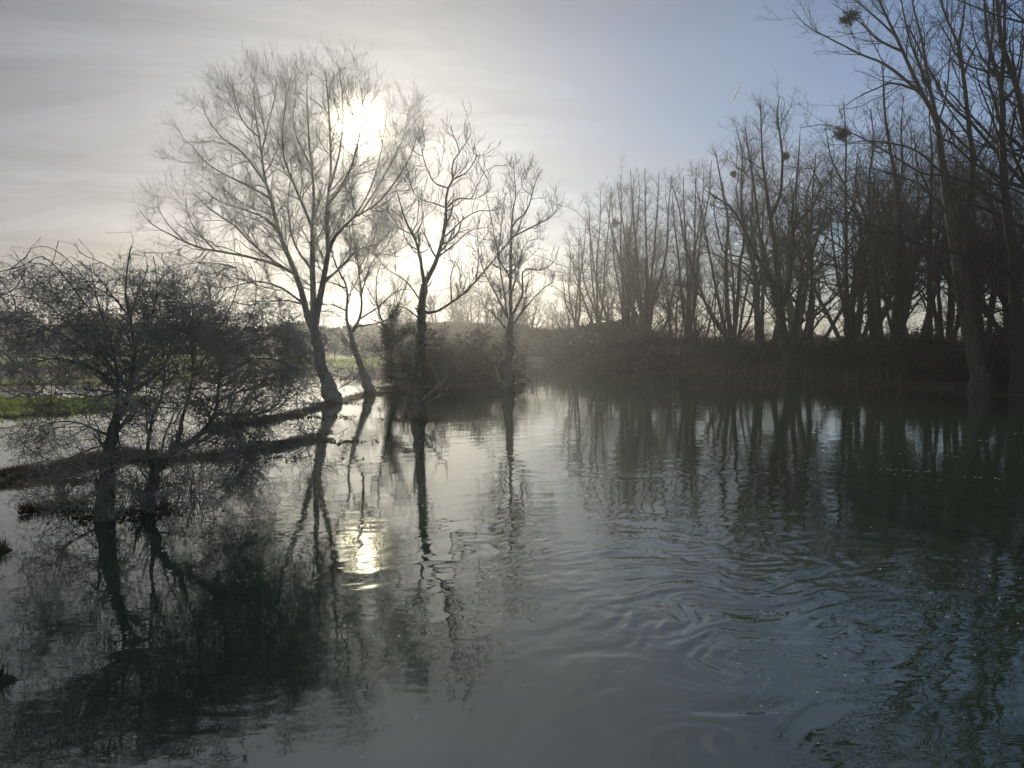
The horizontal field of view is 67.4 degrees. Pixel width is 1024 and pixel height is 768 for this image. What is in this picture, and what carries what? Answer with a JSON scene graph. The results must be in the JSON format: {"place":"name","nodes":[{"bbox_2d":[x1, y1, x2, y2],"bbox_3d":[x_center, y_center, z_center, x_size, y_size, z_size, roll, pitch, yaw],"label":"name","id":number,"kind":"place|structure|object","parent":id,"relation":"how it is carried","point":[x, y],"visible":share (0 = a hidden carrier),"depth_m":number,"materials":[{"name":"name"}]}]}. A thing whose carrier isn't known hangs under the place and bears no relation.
{"place":"outdoors","nodes":[
{"label":"outdoors","id":0,"kind":"place"},
{"bbox_2d":[0,358,384,420],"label":"meadow grass","id":1,"kind":"structure","parent":0,"point":[72,411],"depth_m":41.67,"materials":[{"name":"plant"}]},
{"bbox_2d":[0,340,1008,686],"bbox_3d":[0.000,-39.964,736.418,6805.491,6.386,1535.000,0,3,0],"label":"ground","id":2,"kind":"structure","parent":0,"point":[10,680],"depth_m":63.07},
{"bbox_2d":[0,307,49,354],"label":"bush","id":3,"kind":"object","parent":2,"relation":"on","point":[1,348],"depth_m":181.88,"materials":[{"name":"plant"}]},
{"bbox_2d":[7,467,120,511],"bbox_3d":[-9.544,2.244,16.227,2.647,1.017,1.772,0,3,0],"label":"bramble clump","id":4,"kind":"object","parent":2,"relation":"on","point":[55,493],"visible":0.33,"depth_m":16.18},
{"bbox_2d":[50,311,136,353],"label":"bush","id":5,"kind":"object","parent":2,"relation":"on","point":[57,346],"depth_m":185.37,"materials":[{"name":"plant"}]},
{"bbox_2d":[57,434,196,500],"bbox_3d":[-8.485,1.929,16.940,2.750,1.608,2.634,0,3,0],"label":"bramble clump","id":6,"kind":"object","parent":2,"relation":"on","point":[129,477],"visible":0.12,"depth_m":17.13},
{"bbox_2d":[0,231,265,528],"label":"hawthorn tree","id":7,"kind":"object","parent":2,"relation":"on","point":[87,334],"visible":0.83,"depth_m":14.57,"materials":[{"name":"brown plant"}]},
{"bbox_2d":[117,468,201,511],"bbox_3d":[-7.412,2.250,16.402,1.722,1.058,1.794,3,4,39],"label":"bramble clump","id":8,"kind":"object","parent":2,"relation":"on","point":[160,501],"visible":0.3,"depth_m":16.23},
{"bbox_2d":[122,426,259,496],"bbox_3d":[-7.327,1.767,17.289,3.222,1.850,3.558,3,4,43],"label":"bramble clump","id":9,"kind":"object","parent":2,"relation":"on","point":[172,469],"visible":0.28,"depth_m":17.36,"materials":[{"name":"plant"}]},
{"bbox_2d":[35,238,376,533],"bbox_3d":[-5.883,0.133,15.520,6.117,6.455,5.536,0,3,0],"label":"hawthorn tree","id":10,"kind":"object","parent":2,"relation":"on","point":[224,428],"visible":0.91,"depth_m":15.15,"materials":[{"name":"brown plant"}]},
{"bbox_2d":[0,382,494,679],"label":"rank grass","id":11,"kind":"structure","parent":2,"relation":"on","point":[3,471],"depth_m":22.28,"materials":[{"name":"plant"}]},
{"bbox_2d":[115,30,449,401],"bbox_3d":[-13.270,-9.324,44.000,19.894,22.557,11.698,0,3,0],"label":"willow tree","id":12,"kind":"object","parent":2,"relation":"on","point":[315,302],"visible":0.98,"depth_m":43.57,"materials":[{"name":"brown plant"}]},
{"bbox_2d":[283,175,442,393],"bbox_3d":[-9.554,-6.055,49.763,10.607,15.109,8.412,0,3,0],"label":"willow tree","id":13,"kind":"object","parent":2,"relation":"on","point":[368,388],"visible":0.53,"depth_m":49.71,"materials":[{"name":"brown plant"}]},
{"bbox_2d":[343,250,449,391],"bbox_3d":[-7.162,-4.138,52.691,6.974,11.184,7.538,3,4,41],"label":"willow tree","id":14,"kind":"object","parent":2,"relation":"on","point":[389,339],"visible":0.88,"depth_m":52.88,"materials":[{"name":"brown plant"}]},
{"bbox_2d":[388,300,416,345],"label":"bare tree","id":15,"kind":"object","parent":2,"relation":"on","point":[399,327],"visible":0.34,"depth_m":145.00,"materials":[{"name":"brown plant"}]},
{"bbox_2d":[353,332,468,386],"bbox_3d":[-8.255,-1.555,61.986,9.612,5.667,9.872,0,3,0],"label":"willow shrub","id":16,"kind":"object","parent":2,"relation":"on","point":[383,369],"visible":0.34,"depth_m":60.75,"materials":[{"name":"brown plant"}]},
{"bbox_2d":[403,292,450,336],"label":"bare tree","id":17,"kind":"object","parent":2,"relation":"on","point":[434,317],"visible":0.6,"depth_m":151.10,"materials":[{"name":"brown plant"}]},
{"bbox_2d":[359,101,522,419],"bbox_3d":[-3.149,-5.220,34.158,7.336,15.188,5.135,0,3,0],"label":"ash tree","id":18,"kind":"object","parent":2,"relation":"on","point":[418,411],"visible":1,"depth_m":34.11,"materials":[{"name":"grey plant"}]},
{"bbox_2d":[411,282,472,346],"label":"bare tree","id":19,"kind":"object","parent":2,"relation":"on","point":[468,307],"visible":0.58,"depth_m":153.05,"materials":[{"name":"brown plant"}]},
{"bbox_2d":[427,288,473,338],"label":"bare tree","id":20,"kind":"object","parent":2,"relation":"on","point":[452,309],"visible":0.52,"depth_m":158.17,"materials":[{"name":"brown plant"}]},
{"bbox_2d":[369,306,535,388],"bbox_3d":[-5.481,-2.282,62.280,13.067,7.874,14.295,-2,4,-31],"label":"willow shrub","id":21,"kind":"object","parent":2,"relation":"on","point":[477,368],"visible":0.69,"depth_m":60.65,"materials":[{"name":"brown plant"}]},
{"bbox_2d":[433,269,491,324],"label":"bare tree","id":22,"kind":"object","parent":2,"relation":"on","point":[478,315],"visible":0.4,"depth_m":169.67,"materials":[{"name":"brown plant"}]},
{"bbox_2d":[436,272,490,322],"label":"bare tree","id":23,"kind":"object","parent":2,"relation":"on","point":[466,315],"visible":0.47,"depth_m":166.96,"materials":[{"name":"brown plant"}]},
{"bbox_2d":[469,280,501,327],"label":"bare tree","id":24,"kind":"object","parent":2,"relation":"on","point":[489,320],"visible":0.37,"depth_m":172.57,"materials":[{"name":"brown plant"}]},
{"bbox_2d":[462,268,528,325],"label":"bare tree","id":25,"kind":"object","parent":2,"relation":"on","point":[494,302],"visible":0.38,"depth_m":172.04,"materials":[{"name":"brown plant"}]},
{"bbox_2d":[461,336,539,381],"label":"willow shrub","id":26,"kind":"object","parent":2,"relation":"on","point":[522,376],"visible":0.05,"depth_m":67.55,"materials":[{"name":"brown plant"}]},
{"bbox_2d":[472,273,542,325],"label":"bare tree","id":27,"kind":"object","parent":2,"relation":"on","point":[501,300],"visible":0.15,"depth_m":199.82,"materials":[{"name":"brown plant"}]},
{"bbox_2d":[486,265,542,344],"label":"bare tree","id":28,"kind":"object","parent":2,"relation":"on","point":[502,320],"visible":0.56,"depth_m":149.09,"materials":[{"name":"brown plant"}]},
{"bbox_2d":[462,150,569,390],"bbox_3d":[0.201,-7.242,53.422,7.789,17.435,5.099,0,3,0],"label":"ash tree","id":29,"kind":"object","parent":2,"relation":"on","point":[508,380],"visible":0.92,"depth_m":53.47,"materials":[{"name":"brown plant"}]},
{"bbox_2d":[493,280,556,327],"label":"bare tree","id":30,"kind":"object","parent":2,"relation":"on","point":[543,302],"visible":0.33,"depth_m":186.44,"materials":[{"name":"brown plant"}]},
{"bbox_2d":[506,289,552,355],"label":"bare tree","id":31,"kind":"object","parent":2,"relation":"on","point":[537,302],"visible":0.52,"depth_m":152.33,"materials":[{"name":"brown plant"}]},
{"bbox_2d":[515,308,548,355],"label":"bare tree","id":32,"kind":"object","parent":2,"relation":"on","point":[538,334],"visible":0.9,"depth_m":139.65,"materials":[{"name":"brown plant"}]},
{"bbox_2d":[547,307,572,341],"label":"bare tree","id":33,"kind":"object","parent":2,"relation":"on","point":[560,333],"visible":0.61,"depth_m":147.19,"materials":[{"name":"brown plant"}]},
{"bbox_2d":[133,318,994,357],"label":"hedgerow","id":34,"kind":"object","parent":2,"relation":"on","point":[459,327],"visible":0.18,"depth_m":153.29,"materials":[{"name":"plant"}]},
{"bbox_2d":[537,284,591,339],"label":"bare tree","id":35,"kind":"object","parent":2,"relation":"on","point":[555,309],"visible":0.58,"depth_m":149.05,"materials":[{"name":"brown plant"}]},
{"bbox_2d":[548,278,593,329],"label":"bare tree","id":36,"kind":"object","parent":2,"relation":"on","point":[565,312],"visible":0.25,"depth_m":158.30,"materials":[{"name":"brown plant"}]},
{"bbox_2d":[554,211,591,341],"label":"poplar tree","id":37,"kind":"object","parent":2,"relation":"on","point":[575,319],"visible":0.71,"depth_m":119.42,"materials":[{"name":"brown plant"}]},
{"bbox_2d":[531,323,615,366],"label":"evergreen bush","id":38,"kind":"object","parent":2,"relation":"on","point":[554,356],"visible":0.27,"depth_m":106.11,"materials":[{"name":"green plant"}]},
{"bbox_2d":[546,282,621,344],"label":"bare tree","id":39,"kind":"object","parent":2,"relation":"on","point":[591,320],"visible":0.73,"depth_m":107.01,"materials":[{"name":"brown plant"}]},
{"bbox_2d":[560,173,626,331],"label":"poplar tree","id":40,"kind":"object","parent":2,"relation":"on","point":[590,264],"visible":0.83,"depth_m":112.54,"materials":[{"name":"brown plant"}]},
{"bbox_2d":[514,182,704,333],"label":"bare tree","id":41,"kind":"object","parent":2,"relation":"on","point":[613,293],"visible":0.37,"depth_m":125.92,"materials":[{"name":"brown plant"}]},
{"bbox_2d":[578,239,654,329],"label":"bare tree","id":42,"kind":"object","parent":2,"relation":"on","point":[608,283],"visible":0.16,"depth_m":141.70,"materials":[{"name":"brown plant"}]},
{"bbox_2d":[552,306,692,370],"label":"evergreen bush","id":43,"kind":"object","parent":2,"relation":"on","point":[600,359],"visible":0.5,"depth_m":92.09,"materials":[{"name":"green plant"}]},
{"bbox_2d":[602,154,649,334],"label":"poplar tree","id":44,"kind":"object","parent":2,"relation":"on","point":[623,314],"visible":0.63,"depth_m":106.36,"materials":[{"name":"brown plant"}]},
{"bbox_2d":[585,167,681,332],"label":"poplar tree","id":45,"kind":"object","parent":2,"relation":"on","point":[623,273],"visible":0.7,"depth_m":101.20,"materials":[{"name":"brown plant"}]},
{"bbox_2d":[569,205,705,336],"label":"bare tree","id":46,"kind":"object","parent":2,"relation":"on","point":[648,295],"visible":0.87,"depth_m":98.77,"materials":[{"name":"brown plant"}]},
{"bbox_2d":[605,220,675,332],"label":"bare tree","id":47,"kind":"object","parent":2,"relation":"on","point":[661,232],"visible":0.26,"depth_m":109.86,"materials":[{"name":"brown plant"}]},
{"bbox_2d":[619,229,705,334],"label":"bare tree","id":48,"kind":"object","parent":2,"relation":"on","point":[673,277],"visible":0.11,"depth_m":135.72,"materials":[{"name":"brown plant"}]},
{"bbox_2d":[607,317,737,375],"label":"willow shrub","id":49,"kind":"object","parent":2,"relation":"on","point":[660,358],"visible":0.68,"depth_m":82.87,"materials":[{"name":"brown plant"}]},
{"bbox_2d":[635,224,721,336],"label":"bare tree","id":50,"kind":"object","parent":2,"relation":"on","point":[660,266],"visible":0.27,"depth_m":106.81,"materials":[{"name":"brown plant"}]},
{"bbox_2d":[642,265,727,340],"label":"bare tree","id":51,"kind":"object","parent":2,"relation":"on","point":[692,298],"visible":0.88,"depth_m":87.40,"materials":[{"name":"brown plant"}]},
{"bbox_2d":[659,154,728,334],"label":"poplar tree","id":52,"kind":"object","parent":2,"relation":"on","point":[687,268],"visible":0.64,"depth_m":98.36,"materials":[{"name":"brown plant"}]},
{"bbox_2d":[589,288,801,365],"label":"willow shrub","id":53,"kind":"object","parent":2,"relation":"on","point":[673,335],"visible":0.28,"depth_m":88.02,"materials":[{"name":"brown plant"}]},
{"bbox_2d":[657,252,746,337],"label":"bare tree","id":54,"kind":"object","parent":2,"relation":"on","point":[713,301],"visible":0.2,"depth_m":125.21,"materials":[{"name":"brown plant"}]},
{"bbox_2d":[656,125,772,344],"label":"willow tree","id":55,"kind":"object","parent":2,"relation":"on","point":[726,277],"visible":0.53,"depth_m":92.73,"materials":[{"name":"brown plant"}]},
{"bbox_2d":[691,231,753,340],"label":"bare tree","id":56,"kind":"object","parent":2,"relation":"on","point":[714,308],"visible":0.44,"depth_m":103.85,"materials":[{"name":"brown plant"}]},
{"bbox_2d":[699,179,764,332],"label":"bare tree","id":57,"kind":"object","parent":2,"relation":"on","point":[733,301],"visible":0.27,"depth_m":120.63,"materials":[{"name":"brown plant"}]},
{"bbox_2d":[568,349,907,383],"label":"reed bed","id":58,"kind":"object","parent":2,"relation":"on","point":[716,368],"visible":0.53,"depth_m":76.28,"materials":[{"name":"plant"}]},
{"bbox_2d":[679,314,810,374],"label":"willow shrub","id":59,"kind":"object","parent":2,"relation":"on","point":[758,355],"visible":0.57,"depth_m":77.69,"materials":[{"name":"brown plant"}]},
{"bbox_2d":[666,121,853,348],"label":"bare tree","id":60,"kind":"object","parent":2,"relation":"on","point":[757,312],"visible":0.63,"depth_m":86.75,"materials":[{"name":"brown plant"}]},
{"bbox_2d":[709,110,829,344],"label":"bare tree","id":61,"kind":"object","parent":2,"relation":"on","point":[753,193],"visible":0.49,"depth_m":101.64,"materials":[{"name":"brown plant"}]},
{"bbox_2d":[529,301,1010,386],"bbox_3d":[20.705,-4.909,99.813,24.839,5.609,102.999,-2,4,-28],"label":"undergrowth","id":62,"kind":"object","parent":2,"relation":"on","point":[929,368],"visible":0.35,"depth_m":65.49,"materials":[{"name":"brown plant"}]},
{"bbox_2d":[718,145,832,330],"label":"bare tree","id":63,"kind":"object","parent":2,"relation":"on","point":[762,295],"visible":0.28,"depth_m":114.05,"materials":[{"name":"brown plant"}]},
{"bbox_2d":[685,64,872,380],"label":"willow tree","id":64,"kind":"object","parent":2,"relation":"on","point":[778,298],"visible":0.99,"depth_m":67.09,"materials":[{"name":"brown plant"}]},
{"bbox_2d":[716,124,871,344],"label":"bare tree","id":65,"kind":"object","parent":2,"relation":"on","point":[788,308],"visible":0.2,"depth_m":121.55,"materials":[{"name":"brown plant"}]},
{"bbox_2d":[731,179,862,346],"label":"bare tree","id":66,"kind":"object","parent":2,"relation":"on","point":[810,326],"visible":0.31,"depth_m":93.79,"materials":[{"name":"brown plant"}]},
{"bbox_2d":[771,329,862,366],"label":"bramble bush","id":67,"kind":"object","parent":2,"relation":"on","point":[843,344],"visible":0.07,"depth_m":76.32,"materials":[{"name":"brown plant"}]},
{"bbox_2d":[700,74,945,350],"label":"bare tree","id":68,"kind":"object","parent":2,"relation":"on","point":[791,302],"visible":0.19,"depth_m":118.15,"materials":[{"name":"brown plant"}]},
{"bbox_2d":[740,207,914,357],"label":"bare tree","id":69,"kind":"object","parent":2,"relation":"on","point":[798,296],"visible":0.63,"depth_m":76.96,"materials":[{"name":"brown plant"}]},
{"bbox_2d":[765,166,919,345],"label":"bare tree","id":70,"kind":"object","parent":2,"relation":"on","point":[861,318],"visible":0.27,"depth_m":92.19,"materials":[{"name":"brown plant"}]},
{"bbox_2d":[809,333,895,367],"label":"bramble bush","id":71,"kind":"object","parent":2,"relation":"on","point":[861,347],"visible":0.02,"depth_m":75.67,"materials":[{"name":"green plant"}]},
{"bbox_2d":[806,86,900,339],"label":"willow tree","id":72,"kind":"object","parent":2,"relation":"on","point":[845,187],"visible":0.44,"depth_m":80.05,"materials":[{"name":"brown plant"}]},
{"bbox_2d":[782,154,942,367],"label":"bare tree","id":73,"kind":"object","parent":2,"relation":"on","point":[849,328],"visible":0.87,"depth_m":68.43,"materials":[{"name":"brown plant"}]},
{"bbox_2d":[766,125,988,343],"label":"bare tree","id":74,"kind":"object","parent":2,"relation":"on","point":[872,313],"visible":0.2,"depth_m":84.47,"materials":[{"name":"brown plant"}]},
{"bbox_2d":[768,98,988,349],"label":"bare tree","id":75,"kind":"object","parent":2,"relation":"on","point":[878,308],"visible":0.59,"depth_m":71.59,"materials":[{"name":"brown plant"}]},
{"bbox_2d":[757,0,1015,391],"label":"poplar tree","id":76,"kind":"object","parent":2,"relation":"on","point":[979,380],"visible":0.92,"depth_m":51.99,"materials":[{"name":"brown plant"}]},
{"bbox_2d":[832,125,850,142],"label":"mistletoe clump","id":77,"kind":"object","parent":76,"relation":"attached to","point":[843,134],"visible":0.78,"depth_m":53.38,"materials":[{"name":"green plant"}]},
{"bbox_2d":[838,6,862,28],"bbox_3d":[21.263,-23.065,48.220,1.398,1.466,1.420,0,3,0],"label":"mistletoe clump","id":78,"kind":"object","parent":76,"relation":"attached to","point":[849,17],"visible":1,"depth_m":48.12,"materials":[{"name":"green plant"}]},
{"bbox_2d":[761,153,1021,348],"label":"bare tree","id":79,"kind":"object","parent":2,"relation":"on","point":[863,323],"visible":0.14,"depth_m":104.37,"materials":[{"name":"brown plant"}]},
{"bbox_2d":[798,135,987,326],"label":"bare tree","id":80,"kind":"object","parent":2,"relation":"on","point":[906,294],"visible":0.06,"depth_m":96.95,"materials":[{"name":"brown plant"}]},
{"bbox_2d":[865,38,937,343],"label":"willow tree","id":81,"kind":"object","parent":2,"relation":"on","point":[896,315],"visible":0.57,"depth_m":72.80,"materials":[{"name":"brown plant"}]},
{"bbox_2d":[785,0,1023,394],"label":"poplar tree","id":82,"kind":"object","parent":2,"relation":"on","point":[1013,274],"visible":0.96,"depth_m":49.78,"materials":[{"name":"brown plant"}]},
{"bbox_2d":[855,321,960,366],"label":"bramble bush","id":83,"kind":"object","parent":2,"relation":"on","point":[940,329],"visible":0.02,"depth_m":71.01,"materials":[{"name":"brown plant"}]},
{"bbox_2d":[840,146,1000,335],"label":"bare tree","id":84,"kind":"object","parent":2,"relation":"on","point":[916,292],"visible":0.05,"depth_m":102.49,"materials":[{"name":"brown plant"}]},
{"bbox_2d":[892,57,951,342],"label":"poplar tree","id":85,"kind":"object","parent":2,"relation":"on","point":[930,308],"visible":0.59,"depth_m":70.49,"materials":[{"name":"brown plant"}]},
{"bbox_2d":[863,177,987,341],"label":"bare tree","id":86,"kind":"object","parent":2,"relation":"on","point":[904,285],"visible":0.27,"depth_m":78.49,"materials":[{"name":"brown plant"}]},
{"bbox_2d":[828,153,1023,334],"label":"bare tree","id":87,"kind":"object","parent":2,"relation":"on","point":[998,295],"visible":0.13,"depth_m":76.27,"materials":[{"name":"brown plant"}]},
{"bbox_2d":[841,120,1023,331],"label":"bare tree","id":88,"kind":"object","parent":2,"relation":"on","point":[1003,311],"visible":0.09,"depth_m":79.61,"materials":[{"name":"brown plant"}]},
{"bbox_2d":[877,318,1006,368],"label":"bramble bush","id":89,"kind":"object","parent":2,"relation":"on","point":[949,338],"visible":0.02,"depth_m":66.88,"materials":[{"name":"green plant"}]},
{"bbox_2d":[870,69,1023,348],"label":"bare tree","id":90,"kind":"object","parent":2,"relation":"on","point":[938,281],"visible":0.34,"depth_m":71.81,"materials":[{"name":"brown plant"}]},
{"bbox_2d":[871,101,1023,338],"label":"bare tree","id":91,"kind":"object","parent":2,"relation":"on","point":[999,244],"visible":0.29,"depth_m":69.34,"materials":[{"name":"brown plant"}]},
{"bbox_2d":[872,146,1023,338],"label":"bare tree","id":92,"kind":"object","parent":2,"relation":"on","point":[936,310],"visible":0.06,"depth_m":96.99,"materials":[{"name":"brown plant"}]},
{"bbox_2d":[878,0,1023,248],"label":"bare tree","id":93,"kind":"object","parent":2,"relation":"on","point":[1019,107],"visible":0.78,"depth_m":51.37,"materials":[{"name":"brown plant"}]},
{"bbox_2d":[890,122,1022,333],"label":"bare tree","id":94,"kind":"object","parent":2,"relation":"on","point":[927,138],"visible":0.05,"depth_m":99.19,"materials":[{"name":"brown plant"}]},
{"bbox_2d":[904,151,1023,322],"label":"bare tree","id":95,"kind":"object","parent":2,"relation":"on","point":[982,213],"visible":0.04,"depth_m":90.81,"materials":[{"name":"brown plant"}]},
{"bbox_2d":[905,0,1023,282],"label":"bare tree","id":96,"kind":"object","parent":2,"relation":"on","point":[998,15],"visible":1,"depth_m":44.10,"materials":[{"name":"brown plant"}]},
{"bbox_2d":[916,0,1023,389],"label":"poplar tree","id":97,"kind":"object","parent":2,"relation":"on","point":[970,269],"visible":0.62,"depth_m":55.25,"materials":[{"name":"brown plant"}]},
{"bbox_2d":[931,317,1010,358],"bbox_3d":[40.976,-2.351,63.835,13.131,6.711,12.954,0,3,0],"label":"bramble bush","id":98,"kind":"object","parent":2,"relation":"on","point":[987,339],"visible":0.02,"depth_m":62.71,"materials":[{"name":"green plant"}]},
{"bbox_2d":[923,140,1023,245],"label":"bare tree","id":99,"kind":"object","parent":2,"relation":"on","point":[1008,187],"visible":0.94,"depth_m":48.01,"materials":[{"name":"brown plant"}]},
{"bbox_2d":[962,23,1023,291],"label":"bare tree","id":100,"kind":"object","parent":2,"relation":"on","point":[1006,92],"visible":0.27,"depth_m":62.63,"materials":[{"name":"brown plant"}]},
{"bbox_2d":[975,176,1023,301],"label":"bare tree","id":101,"kind":"object","parent":2,"relation":"on","point":[1020,202],"visible":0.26,"depth_m":70.53,"materials":[{"name":"brown plant"}]},
{"bbox_2d":[0,354,1023,767],"bbox_3d":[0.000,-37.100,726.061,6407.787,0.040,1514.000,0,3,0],"label":"water","id":102,"kind":"structure","parent":0,"point":[652,550],"depth_m":10.74,"materials":[{"name":"liquid"}]},
{"bbox_2d":[0,381,1023,524],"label":"flood debris","id":103,"kind":"object","parent":102,"relation":"on","point":[270,457],"visible":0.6,"depth_m":23.24,"materials":[{"name":"brown plant"}]},
{"bbox_2d":[322,406,1020,757],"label":"foam flecks","id":104,"kind":"object","parent":102,"relation":"on","point":[737,663],"visible":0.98,"depth_m":9.76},
{"bbox_2d":[0,0,1023,338],"label":"sky","id":105,"kind":"structure","parent":0,"point":[578,85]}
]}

